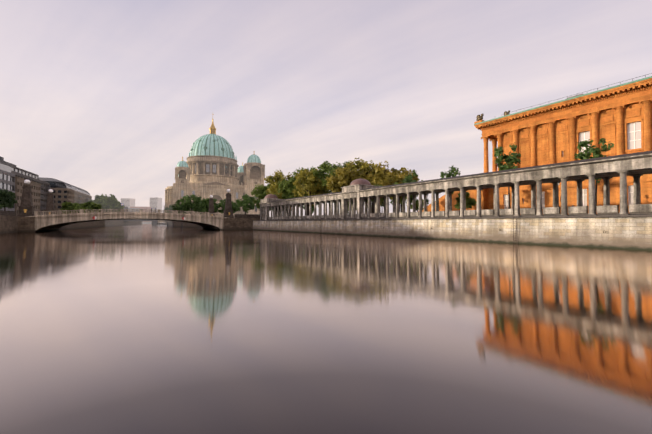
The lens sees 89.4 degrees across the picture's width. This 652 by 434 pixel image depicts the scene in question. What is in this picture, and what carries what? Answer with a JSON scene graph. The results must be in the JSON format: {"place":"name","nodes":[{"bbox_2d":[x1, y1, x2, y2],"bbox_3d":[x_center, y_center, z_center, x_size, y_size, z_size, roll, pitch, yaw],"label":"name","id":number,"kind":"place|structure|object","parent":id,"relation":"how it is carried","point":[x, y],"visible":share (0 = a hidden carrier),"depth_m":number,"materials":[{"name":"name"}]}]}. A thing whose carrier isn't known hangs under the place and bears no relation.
{"place":"outdoors","nodes":[
{"label":"outdoors","id":0,"kind":"place"},
{"bbox_2d":[0,156,91,215],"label":"bank buildings","id":1,"kind":"structure","parent":0,"point":[13,177],"depth_m":159.26,"materials":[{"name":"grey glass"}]},
{"bbox_2d":[59,220,142,229],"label":"river bank wall","id":2,"kind":"structure","parent":0,"point":[102,223],"depth_m":189.42,"materials":[{"name":"stone"}]},
{"bbox_2d":[60,194,124,213],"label":"bank trees","id":3,"kind":"object","parent":2,"relation":"on","point":[102,201],"visible":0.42,"depth_m":197.67,"materials":[{"name":"green plant"}]},
{"bbox_2d":[0,211,259,233],"bbox_3d":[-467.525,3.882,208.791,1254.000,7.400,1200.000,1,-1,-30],"label":"bridge abutments and banks","id":4,"kind":"structure","parent":0,"point":[8,222],"depth_m":117.64,"materials":[{"name":"stone"}]},
{"bbox_2d":[0,189,17,210],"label":"bank trees","id":5,"kind":"object","parent":4,"relation":"on","point":[8,199],"visible":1,"depth_m":91.18,"materials":[{"name":"green plant"}]},
{"bbox_2d":[25,209,226,231],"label":"bridge","id":6,"kind":"structure","parent":4,"relation":"on","point":[59,220],"depth_m":100.42,"materials":[{"name":"stone"}]},
{"bbox_2d":[17,179,235,232],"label":"bridge pylons","id":7,"kind":"object","parent":4,"relation":"on","point":[26,208],"visible":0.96,"depth_m":89.61,"materials":[{"name":"stone"}]},
{"bbox_2d":[95,197,164,223],"bbox_3d":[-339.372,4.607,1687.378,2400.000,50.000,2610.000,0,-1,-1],"label":"distant buildings","id":8,"kind":"structure","parent":4,"relation":"on","point":[158,204],"depth_m":632.33,"materials":[{"name":"concrete"},{"name":"glass"}]},
{"bbox_2d":[164,194,318,213],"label":"trees","id":9,"kind":"object","parent":4,"relation":"on","point":[197,204],"visible":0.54,"depth_m":172.86,"materials":[{"name":"green plant"}]},
{"bbox_2d":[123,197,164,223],"bbox_3d":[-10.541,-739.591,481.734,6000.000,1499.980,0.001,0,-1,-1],"label":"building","id":10,"kind":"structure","parent":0,"point":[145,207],"depth_m":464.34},
{"bbox_2d":[165,114,264,217],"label":"cathedral","id":11,"kind":"structure","parent":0,"point":[208,167],"depth_m":241.05,"materials":[{"name":"stone"}]},
{"bbox_2d":[0,224,651,433],"bbox_3d":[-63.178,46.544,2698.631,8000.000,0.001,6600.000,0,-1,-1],"label":"river","id":12,"kind":"structure","parent":0,"point":[141,329],"depth_m":7.90,"materials":[{"name":"grey liquid"}]},
{"bbox_2d":[121,203,167,226],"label":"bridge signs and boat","id":13,"kind":"object","parent":12,"relation":"on","point":[159,224],"visible":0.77,"depth_m":205.20,"materials":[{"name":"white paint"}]},
{"bbox_2d":[0,0,651,216],"label":"sky","id":14,"kind":"structure","parent":0,"point":[98,97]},
{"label":"island ground","id":15,"kind":"structure","parent":0,"visible":0},
{"bbox_2d":[251,157,422,215],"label":"trees","id":16,"kind":"object","parent":15,"relation":"on","point":[316,181],"visible":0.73,"depth_m":106.78,"materials":[{"name":"green plant"}]},
{"bbox_2d":[348,182,476,213],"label":"young courtyard trees","id":17,"kind":"object","parent":15,"relation":"on","point":[470,202],"visible":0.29,"depth_m":66.12,"materials":[{"name":"green plant"}]},
{"bbox_2d":[253,215,651,250],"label":"stone quay wall","id":18,"kind":"structure","parent":15,"relation":"on","point":[632,232],"depth_m":42.95,"materials":[{"name":"stone"}]},
{"bbox_2d":[259,151,651,219],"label":"colonnade","id":19,"kind":"object","parent":18,"relation":"on","point":[636,166],"visible":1,"depth_m":45.81,"materials":[{"name":"stone"}]},
{"bbox_2d":[427,183,558,211],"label":"courtyard lamp posts","id":20,"kind":"object","parent":15,"relation":"on","point":[558,199],"visible":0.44,"depth_m":50.82,"materials":[{"name":"grey metal"}]},
{"bbox_2d":[401,138,613,210],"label":"trees","id":21,"kind":"object","parent":15,"relation":"on","point":[596,152],"visible":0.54,"depth_m":54.26,"materials":[{"name":"green plant"}]},
{"bbox_2d":[418,73,651,214],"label":"museum building","id":22,"kind":"structure","parent":15,"relation":"on","point":[619,117],"depth_m":58.55,"materials":[{"name":"stone"}]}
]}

